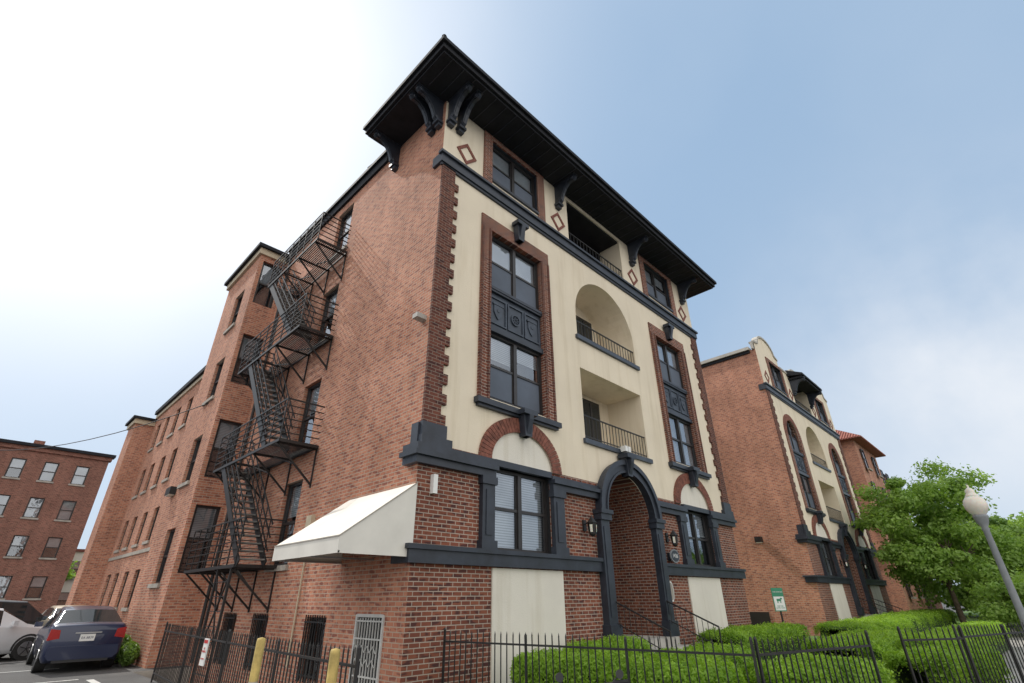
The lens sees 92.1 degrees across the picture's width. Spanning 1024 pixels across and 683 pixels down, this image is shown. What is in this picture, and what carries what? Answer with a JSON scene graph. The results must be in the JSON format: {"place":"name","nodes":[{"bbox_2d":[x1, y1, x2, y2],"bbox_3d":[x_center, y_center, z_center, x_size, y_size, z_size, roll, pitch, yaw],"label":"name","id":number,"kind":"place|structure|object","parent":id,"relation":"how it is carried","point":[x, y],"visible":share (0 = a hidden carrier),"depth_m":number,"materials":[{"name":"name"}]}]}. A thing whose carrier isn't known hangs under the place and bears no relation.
{"place":"outdoors","nodes":[
{"label":"outdoors","id":0,"kind":"place"},
{"bbox_2d":[56,549,84,604],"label":"town house","id":1,"kind":"structure","parent":0,"point":[67,586],"depth_m":49.10,"materials":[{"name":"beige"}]},
{"bbox_2d":[56,592,69,604],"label":"window","id":2,"kind":"structure","parent":1,"relation":"in","point":[63,596],"depth_m":48.36,"materials":[{"name":"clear glass"}]},
{"bbox_2d":[71,561,80,578],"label":"window","id":3,"kind":"structure","parent":1,"relation":"in","point":[75,568],"depth_m":49.70,"materials":[{"name":"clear glass"}]},
{"bbox_2d":[0,600,963,682],"bbox_3d":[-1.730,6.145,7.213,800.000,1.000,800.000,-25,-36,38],"label":"ground","id":4,"kind":"structure","parent":0,"point":[83,671],"depth_m":12.83,"materials":[{"name":"grey asphalt"}]},
{"bbox_2d":[0,608,42,659],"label":"parked car","id":5,"kind":"object","parent":4,"relation":"on","point":[17,637],"visible":0.76,"depth_m":15.54,"materials":[{"name":"silver metal"}]},
{"bbox_2d":[0,600,42,624],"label":"parked car","id":6,"kind":"object","parent":4,"relation":"on","point":[26,612],"visible":0.06,"depth_m":18.97,"materials":[{"name":"black paint"}]},
{"bbox_2d":[1,661,99,682],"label":"parking markings","id":7,"kind":"object","parent":4,"relation":"on","point":[92,681],"visible":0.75,"depth_m":11.40,"materials":[{"name":"white paint"}]},
{"bbox_2d":[0,438,116,613],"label":"apartment building","id":8,"kind":"structure","parent":4,"relation":"on","point":[48,494],"depth_m":37.62,"materials":[{"name":"brown brick"}]},
{"bbox_2d":[0,494,10,516],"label":"window","id":9,"kind":"structure","parent":8,"relation":"in","point":[4,499],"depth_m":36.56,"materials":[{"name":"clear glass"}]},
{"bbox_2d":[0,576,12,599],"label":"window","id":10,"kind":"structure","parent":8,"relation":"in","point":[5,581],"depth_m":35.25,"materials":[{"name":"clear glass"}]},
{"bbox_2d":[1,457,26,479],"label":"window","id":11,"kind":"structure","parent":8,"relation":"in","point":[14,470],"depth_m":37.60,"materials":[{"name":"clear glass"}]},
{"bbox_2d":[3,535,29,558],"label":"window","id":12,"kind":"structure","parent":8,"relation":"in","point":[16,548],"depth_m":36.33,"materials":[{"name":"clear glass"}]},
{"bbox_2d":[20,497,44,519],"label":"window","id":13,"kind":"structure","parent":8,"relation":"in","point":[33,508],"depth_m":37.55,"materials":[{"name":"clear glass"}]},
{"bbox_2d":[22,576,47,599],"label":"window","id":14,"kind":"structure","parent":8,"relation":"in","point":[35,589],"depth_m":36.32,"materials":[{"name":"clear glass"}]},
{"bbox_2d":[36,462,59,483],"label":"window","id":15,"kind":"structure","parent":8,"relation":"in","point":[49,470],"depth_m":38.81,"materials":[{"name":"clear glass"}]},
{"bbox_2d":[39,537,62,559],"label":"window","id":16,"kind":"structure","parent":8,"relation":"in","point":[51,548],"depth_m":37.57,"materials":[{"name":"grey glass"}]},
{"bbox_2d":[54,500,76,521],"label":"window","id":17,"kind":"structure","parent":8,"relation":"in","point":[66,510],"depth_m":38.79,"materials":[{"name":"grey glass"}]},
{"bbox_2d":[68,466,89,486],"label":"window","id":18,"kind":"structure","parent":8,"relation":"in","point":[80,474],"depth_m":40.04,"materials":[{"name":"grey glass"}]},
{"bbox_2d":[39,605,91,625],"bbox_3d":[-17.884,11.378,19.705,4.510,1.522,2.100,-23,-35,36],"label":"parked car","id":19,"kind":"object","parent":4,"relation":"on","point":[48,613],"visible":0.02,"depth_m":19.12,"materials":[{"name":"beige paint"}]},
{"bbox_2d":[65,561,80,580],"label":"tree","id":20,"kind":"object","parent":4,"relation":"on","point":[70,574],"visible":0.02,"depth_m":46.14,"materials":[{"name":"green plant"}]},
{"bbox_2d":[26,605,126,672],"bbox_3d":[-12.753,8.613,14.488,2.020,1.522,4.510,23,-36,-37],"label":"parked car","id":21,"kind":"object","parent":4,"relation":"on","point":[65,634],"visible":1,"depth_m":13.20,"materials":[{"name":"blue paint"}]},
{"bbox_2d":[114,633,132,663],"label":"shrub","id":22,"kind":"object","parent":4,"relation":"on","point":[127,638],"visible":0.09,"depth_m":14.59,"materials":[{"name":"green plant"}]},
{"bbox_2d":[117,641,139,666],"bbox_3d":[-10.867,8.848,13.992,1.098,0.636,0.520,-25,-36,38],"label":"shrub","id":23,"kind":"object","parent":4,"relation":"on","point":[129,653],"visible":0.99,"depth_m":13.76,"materials":[{"name":"green plant"}]},
{"bbox_2d":[150,621,229,682],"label":"iron fence","id":24,"kind":"object","parent":4,"relation":"on","point":[165,678],"visible":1,"depth_m":9.64,"materials":[{"name":"black metal"}]},
{"bbox_2d":[199,638,209,665],"bbox_3d":[-5.361,5.410,8.598,0.220,0.400,0.025,-25,-36,38],"label":"parking sign","id":25,"kind":"object","parent":24,"relation":"attached to","point":[204,652],"visible":1,"depth_m":8.58,"materials":[{"name":"white metal"}]},
{"bbox_2d":[248,637,265,682],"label":"bollard","id":26,"kind":"object","parent":4,"relation":"on","point":[257,661],"visible":1,"depth_m":5.99,"materials":[{"name":"yellow metal"}]},
{"bbox_2d":[218,629,360,682],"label":"iron fence","id":27,"kind":"object","parent":4,"relation":"on","point":[355,666],"visible":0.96,"depth_m":6.41,"materials":[{"name":"black metal"}]},
{"bbox_2d":[326,648,339,682],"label":"bollard","id":28,"kind":"object","parent":4,"relation":"on","point":[333,665],"visible":1,"depth_m":5.02,"materials":[{"name":"yellow metal"}]},
{"bbox_2d":[65,34,751,682],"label":"apartment building","id":29,"kind":"structure","parent":4,"relation":"on","point":[449,376],"depth_m":13.55,"materials":[{"name":"brick"}]},
{"bbox_2d":[6,403,208,450],"bbox_3d":[-23.816,4.308,24.771,29.126,3.199,0.033,-15,-31,25],"label":"overhead cable","id":30,"kind":"object","parent":29,"relation":"attached to","point":[116,432],"visible":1,"depth_m":20.32,"materials":[{"name":"black metal"}]},
{"bbox_2d":[108,574,118,605],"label":"window","id":31,"kind":"structure","parent":29,"relation":"in","point":[118,574],"depth_m":22.98,"materials":[{"name":"black glass"}]},
{"bbox_2d":[113,522,128,553],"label":"window","id":32,"kind":"structure","parent":29,"relation":"in","point":[116,551],"depth_m":24.98,"materials":[{"name":"black glass"}]},
{"bbox_2d":[115,572,128,610],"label":"window","id":33,"kind":"structure","parent":29,"relation":"in","point":[128,572],"depth_m":21.68,"materials":[{"name":"black glass"}]},
{"bbox_2d":[121,518,136,550],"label":"window","id":34,"kind":"structure","parent":29,"relation":"in","point":[123,549],"depth_m":23.96,"materials":[{"name":"black glass"}]},
{"bbox_2d":[121,570,139,610],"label":"window","id":35,"kind":"structure","parent":29,"relation":"in","point":[122,609],"depth_m":20.39,"materials":[{"name":"black glass"}]},
{"bbox_2d":[131,471,145,499],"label":"window","id":36,"kind":"structure","parent":29,"relation":"in","point":[136,496],"depth_m":26.01,"materials":[{"name":"black glass"}]},
{"bbox_2d":[131,513,147,547],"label":"window","id":37,"kind":"structure","parent":29,"relation":"in","point":[135,545],"depth_m":22.74,"materials":[{"name":"black glass"}]},
{"bbox_2d":[140,465,154,495],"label":"window","id":38,"kind":"structure","parent":29,"relation":"in","point":[144,491],"depth_m":25.16,"materials":[{"name":"black glass"}]},
{"bbox_2d":[141,508,158,544],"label":"window","id":39,"kind":"structure","parent":29,"relation":"in","point":[145,542],"depth_m":21.53,"materials":[{"name":"black glass"}]},
{"bbox_2d":[147,426,160,452],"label":"window","id":40,"kind":"structure","parent":29,"relation":"in","point":[152,448],"depth_m":27.15,"materials":[{"name":"clear glass"}]},
{"bbox_2d":[150,458,164,489],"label":"window","id":41,"kind":"structure","parent":29,"relation":"in","point":[152,487],"depth_m":23.92,"materials":[{"name":"clear glass"}]},
{"bbox_2d":[147,529,174,587],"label":"window","id":42,"kind":"structure","parent":29,"relation":"in","point":[157,584],"depth_m":15.87,"materials":[{"name":"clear glass"}]},
{"bbox_2d":[156,419,169,446],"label":"window","id":43,"kind":"structure","parent":29,"relation":"in","point":[160,442],"depth_m":26.29,"materials":[{"name":"clear glass"}]},
{"bbox_2d":[161,450,176,483],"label":"window","id":44,"kind":"structure","parent":29,"relation":"in","point":[166,479],"depth_m":22.72,"materials":[{"name":"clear glass"}]},
{"bbox_2d":[166,410,180,438],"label":"window","id":45,"kind":"structure","parent":29,"relation":"in","point":[172,433],"depth_m":25.06,"materials":[{"name":"clear glass"}]},
{"bbox_2d":[178,400,192,429],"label":"window","id":46,"kind":"structure","parent":29,"relation":"in","point":[184,424],"depth_m":23.86,"materials":[{"name":"clear glass"}]},
{"bbox_2d":[177,438,201,488],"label":"window","id":47,"kind":"structure","parent":29,"relation":"in","point":[187,481],"depth_m":17.28,"materials":[{"name":"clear glass"}]},
{"bbox_2d":[177,505,220,572],"bbox_3d":[-9.761,6.146,15.353,0.230,1.950,0.740,-25,-36,38],"label":"window","id":48,"kind":"structure","parent":29,"relation":"in","point":[203,516],"depth_m":15.42,"materials":[{"name":"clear glass"}]},
{"bbox_2d":[202,361,223,406],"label":"window","id":49,"kind":"structure","parent":29,"relation":"in","point":[212,395],"depth_m":18.71,"materials":[{"name":"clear glass"}]},
{"bbox_2d":[204,419,241,478],"bbox_3d":[-9.782,3.663,16.648,0.230,1.950,0.740,-25,-36,38],"label":"window","id":50,"kind":"structure","parent":29,"relation":"in","point":[225,427],"depth_m":16.68,"materials":[{"name":"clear glass"}]},
{"bbox_2d":[223,295,242,335],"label":"window","id":51,"kind":"structure","parent":29,"relation":"in","point":[229,328],"depth_m":20.04,"materials":[{"name":"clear glass"}]},
{"bbox_2d":[230,334,262,385],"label":"window","id":52,"kind":"structure","parent":29,"relation":"in","point":[235,378],"depth_m":18.14,"materials":[{"name":"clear glass"}]},
{"bbox_2d":[250,615,268,662],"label":"window","id":53,"kind":"structure","parent":29,"relation":"in","point":[259,615],"depth_m":11.90,"materials":[{"name":"black glass"}]},
{"bbox_2d":[253,262,280,307],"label":"window","id":54,"kind":"structure","parent":29,"relation":"in","point":[263,296],"depth_m":19.67,"materials":[{"name":"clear glass"}]},
{"bbox_2d":[264,481,302,571],"bbox_3d":[-5.580,4.641,12.461,1.210,2.120,0.400,-25,-36,38],"label":"window","id":55,"kind":"structure","parent":29,"relation":"in","point":[297,490],"depth_m":12.83,"materials":[{"name":"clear glass"}]},
{"bbox_2d":[290,381,320,456],"bbox_3d":[-5.602,2.158,13.756,1.210,2.120,0.400,-25,-36,38],"label":"window","id":56,"kind":"structure","parent":29,"relation":"in","point":[315,393],"depth_m":14.14,"materials":[{"name":"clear glass"}]},
{"bbox_2d":[302,617,325,679],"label":"window","id":57,"kind":"structure","parent":29,"relation":"in","point":[313,617],"depth_m":10.09,"materials":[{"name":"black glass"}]},
{"bbox_2d":[309,287,338,350],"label":"window","id":58,"kind":"structure","parent":29,"relation":"in","point":[333,299],"depth_m":15.66,"materials":[{"name":"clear glass"}]},
{"bbox_2d":[327,208,352,263],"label":"window","id":59,"kind":"structure","parent":29,"relation":"in","point":[348,220],"depth_m":17.18,"materials":[{"name":"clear glass"}]},
{"bbox_2d":[348,614,384,682],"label":"security door","id":60,"kind":"structure","parent":29,"relation":"in","point":[371,626],"depth_m":8.49,"materials":[{"name":"grey paint"}]},
{"bbox_2d":[492,147,534,208],"bbox_3d":[-0.050,-4.994,15.392,0.245,1.530,2.000,-25,-36,38],"label":"window","id":61,"kind":"structure","parent":29,"relation":"in","point":[504,173],"depth_m":15.47,"materials":[{"name":"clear glass"}]},
{"bbox_2d":[492,236,538,309],"bbox_3d":[-0.023,-1.833,13.744,0.245,1.720,2.000,-25,-36,38],"label":"window","id":62,"kind":"structure","parent":29,"relation":"in","point":[511,274],"depth_m":13.79,"materials":[{"name":"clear glass"}]},
{"bbox_2d":[490,333,542,415],"bbox_3d":[0.001,0.854,12.342,0.245,1.740,2.000,-25,-36,38],"label":"window","id":63,"kind":"structure","parent":29,"relation":"in","point":[513,382],"depth_m":12.37,"materials":[{"name":"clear glass"}]},
{"bbox_2d":[495,469,547,553],"bbox_3d":[0.089,3.769,10.894,0.245,1.650,1.830,-25,-36,38],"label":"window","id":64,"kind":"structure","parent":29,"relation":"in","point":[520,521],"depth_m":10.96,"materials":[{"name":"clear glass"}]},
{"bbox_2d":[576,315,592,340],"bbox_3d":[2.552,0.037,17.351,0.095,1.900,1.000,-25,-36,38],"label":"balcony door","id":65,"kind":"structure","parent":29,"relation":"in","point":[579,319],"depth_m":17.60,"materials":[{"name":"black glass"}]},
{"bbox_2d":[582,398,601,442],"bbox_3d":[2.576,2.835,15.892,0.095,1.950,1.000,-25,-36,38],"label":"balcony door","id":66,"kind":"structure","parent":29,"relation":"in","point":[591,409],"depth_m":16.04,"materials":[{"name":"black glass"}]},
{"bbox_2d":[644,266,668,306],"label":"window","id":67,"kind":"structure","parent":29,"relation":"in","point":[654,287],"depth_m":20.92,"materials":[{"name":"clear glass"}]},
{"bbox_2d":[656,339,683,388],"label":"window","id":68,"kind":"structure","parent":29,"relation":"in","point":[669,370],"depth_m":19.27,"materials":[{"name":"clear glass"}]},
{"bbox_2d":[668,414,697,467],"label":"window","id":69,"kind":"structure","parent":29,"relation":"in","point":[679,431],"depth_m":17.91,"materials":[{"name":"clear glass"}]},
{"bbox_2d":[686,511,713,566],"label":"window","id":70,"kind":"structure","parent":29,"relation":"in","point":[694,524],"depth_m":16.39,"materials":[{"name":"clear glass"}]},
{"bbox_2d":[700,336,902,635],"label":"apartment building","id":71,"kind":"structure","parent":4,"relation":"on","point":[801,542],"depth_m":26.57,"materials":[{"name":"brick"}]},
{"bbox_2d":[749,612,770,625],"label":"basement window","id":72,"kind":"structure","parent":71,"relation":"in","point":[756,617],"depth_m":23.63,"materials":[{"name":"black glass"}]},
{"bbox_2d":[770,366,782,390],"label":"window","id":73,"kind":"structure","parent":71,"relation":"in","point":[777,383],"depth_m":29.75,"materials":[{"name":"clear glass"}]},
{"bbox_2d":[787,423,800,452],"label":"window","id":74,"kind":"structure","parent":71,"relation":"in","point":[794,443],"depth_m":27.98,"materials":[{"name":"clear glass"}]},
{"bbox_2d":[800,475,816,509],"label":"window","id":75,"kind":"structure","parent":71,"relation":"in","point":[809,497],"depth_m":26.66,"materials":[{"name":"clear glass"}]},
{"bbox_2d":[815,401,824,421],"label":"window","id":76,"kind":"structure","parent":71,"relation":"in","point":[820,412],"depth_m":35.22,"materials":[{"name":"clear glass"}]},
{"bbox_2d":[821,541,834,575],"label":"window","id":77,"kind":"structure","parent":71,"relation":"in","point":[823,543],"depth_m":25.36,"materials":[{"name":"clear glass"}]},
{"bbox_2d":[831,450,841,474],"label":"window","id":78,"kind":"structure","parent":71,"relation":"in","point":[836,463],"depth_m":33.46,"materials":[{"name":"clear glass"}]},
{"bbox_2d":[844,495,855,522],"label":"window","id":79,"kind":"structure","parent":71,"relation":"in","point":[847,499],"depth_m":32.11,"materials":[{"name":"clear glass"}]},
{"bbox_2d":[863,551,873,578],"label":"window","id":80,"kind":"structure","parent":71,"relation":"in","point":[866,559],"depth_m":30.66,"materials":[{"name":"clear glass"}]},
{"bbox_2d":[753,630,881,682],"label":"iron fence","id":81,"kind":"object","parent":4,"relation":"on","point":[789,652],"visible":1,"depth_m":6.37,"materials":[{"name":"black metal"}]},
{"bbox_2d":[835,430,942,611],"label":"apartment building","id":82,"kind":"structure","parent":4,"relation":"on","point":[861,454],"depth_m":38.86,"materials":[{"name":"red brick"}]},
{"bbox_2d":[859,448,872,471],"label":"window","id":83,"kind":"structure","parent":82,"relation":"in","point":[862,452],"depth_m":39.83,"materials":[{"name":"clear glass"}]},
{"bbox_2d":[871,457,883,477],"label":"window","id":84,"kind":"structure","parent":82,"relation":"in","point":[873,460],"depth_m":42.24,"materials":[{"name":"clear glass"}]},
{"bbox_2d":[904,581,916,598],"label":"window","id":85,"kind":"structure","parent":82,"relation":"in","point":[908,588],"depth_m":35.37,"materials":[{"name":"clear glass"}]},
{"bbox_2d":[922,512,1016,615],"bbox_3d":[38.258,17.694,40.093,9.704,8.322,10.819,4,-28,-8],"label":"tree","id":86,"kind":"object","parent":4,"relation":"on","point":[994,519],"visible":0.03,"depth_m":38.59,"materials":[{"name":"green plant"}]},
{"bbox_2d":[0,0,1023,588],"label":"sky","id":87,"kind":"structure","parent":0,"point":[847,176],"materials":[{"name":"blue"}]},
{"bbox_2d":[954,611,1014,628],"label":"lawn","id":88,"kind":"structure","parent":0,"point":[973,618],"depth_m":36.28,"materials":[{"name":"green plant"}]},
{"bbox_2d":[441,628,760,682],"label":"iron fence","id":89,"kind":"object","parent":88,"relation":"on","point":[626,649],"visible":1,"depth_m":6.94,"materials":[{"name":"black metal"}]},
{"bbox_2d":[562,634,652,654],"bbox_3d":[1.929,6.354,9.834,1.145,0.898,2.254,-25,-36,38],"label":"hedge","id":90,"kind":"object","parent":88,"relation":"on","point":[637,642],"visible":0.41,"depth_m":9.84,"materials":[{"name":"green plant"}]},
{"bbox_2d":[509,646,746,682],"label":"hedge","id":91,"kind":"object","parent":88,"relation":"on","point":[722,674],"visible":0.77,"depth_m":7.18,"materials":[{"name":"green plant"}]},
{"bbox_2d":[647,640,756,670],"bbox_3d":[3.425,5.886,8.883,2.265,0.823,1.443,21,-34,-35],"label":"hedge","id":92,"kind":"object","parent":88,"relation":"on","point":[737,648],"visible":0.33,"depth_m":8.87,"materials":[{"name":"green plant"}]},
{"bbox_2d":[696,621,811,661],"bbox_3d":[6.988,8.495,14.024,1.474,0.898,5.454,-25,-36,38],"label":"hedge","id":93,"kind":"object","parent":88,"relation":"on","point":[770,631],"visible":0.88,"depth_m":13.38,"materials":[{"name":"green plant"}]},
{"bbox_2d":[770,588,786,622],"bbox_3d":[9.198,9.416,16.771,0.480,1.870,0.064,8,-29,-15],"label":"dog waste sign","id":94,"kind":"object","parent":88,"relation":"on","point":[778,599],"visible":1,"depth_m":17.00,"materials":[{"name":"white metal"}]},
{"bbox_2d":[742,651,895,682],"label":"hedge","id":95,"kind":"object","parent":88,"relation":"on","point":[885,673],"visible":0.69,"depth_m":7.01,"materials":[{"name":"green plant"}]},
{"bbox_2d":[801,627,915,668],"bbox_3d":[8.901,7.651,12.327,1.801,0.795,5.854,-23,-35,37],"label":"hedge","id":96,"kind":"object","parent":88,"relation":"on","point":[883,642],"visible":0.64,"depth_m":11.13,"materials":[{"name":"green plant"}]},
{"bbox_2d":[812,615,918,637],"bbox_3d":[12.722,10.290,17.553,1.919,0.890,7.150,-25,-36,38],"label":"hedge","id":97,"kind":"object","parent":88,"relation":"on","point":[827,628],"visible":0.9,"depth_m":16.51,"materials":[{"name":"green plant"}]},
{"bbox_2d":[872,608,958,632],"bbox_3d":[19.733,13.477,23.852,1.921,0.955,12.248,-25,-36,38],"label":"hedge","id":98,"kind":"object","parent":88,"relation":"on","point":[927,619],"visible":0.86,"depth_m":22.40,"materials":[{"name":"green plant"}]},
{"bbox_2d":[844,456,1023,622],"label":"tree","id":99,"kind":"object","parent":88,"relation":"on","point":[934,539],"visible":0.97,"depth_m":26.12,"materials":[{"name":"green plant"}]},
{"bbox_2d":[896,620,1011,655],"bbox_3d":[12.653,8.367,13.792,10.257,0.822,1.322,23,-36,-37],"label":"hedge","id":100,"kind":"object","parent":88,"relation":"on","point":[945,630],"visible":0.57,"depth_m":13.12,"materials":[{"name":"green plant"}]},
{"bbox_2d":[1002,625,1023,682],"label":"pavement","id":101,"kind":"structure","parent":0,"point":[1018,637],"depth_m":13.91,"materials":[{"name":"concrete"}]},
{"bbox_2d":[555,669,627,682],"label":"motorcycle","id":102,"kind":"object","parent":101,"relation":"on","point":[559,677],"visible":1,"depth_m":4.71,"materials":[{"name":"metal"}]},
{"bbox_2d":[897,625,980,682],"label":"iron fence","id":103,"kind":"object","parent":101,"relation":"on","point":[962,638],"visible":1,"depth_m":7.70,"materials":[{"name":"black metal"}]},
{"bbox_2d":[879,641,1015,682],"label":"hedge","id":104,"kind":"object","parent":101,"relation":"on","point":[896,661],"visible":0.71,"depth_m":8.35,"materials":[{"name":"green plant"}]},
{"bbox_2d":[951,622,1023,682],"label":"iron fence","id":105,"kind":"object","parent":101,"relation":"on","point":[1004,633],"visible":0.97,"depth_m":8.47,"materials":[{"name":"black metal"}]},
{"bbox_2d":[954,522,1023,625],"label":"tree","id":106,"kind":"object","parent":101,"relation":"on","point":[1013,527],"visible":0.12,"depth_m":27.15,"materials":[{"name":"green plant"}]},
{"bbox_2d":[962,565,1023,633],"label":"tree","id":107,"kind":"object","parent":101,"relation":"on","point":[995,612],"visible":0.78,"depth_m":21.09,"materials":[{"name":"green plant"}]},
{"bbox_2d":[963,485,1023,628],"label":"street lamp","id":108,"kind":"object","parent":101,"relation":"on","point":[975,505],"visible":0.99,"depth_m":13.09,"materials":[{"name":"grey metal"}]},
{"bbox_2d":[1007,512,1023,526],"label":"tree","id":109,"kind":"object","parent":101,"relation":"on","point":[1017,519],"visible":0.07,"depth_m":32.44,"materials":[{"name":"green plant"}]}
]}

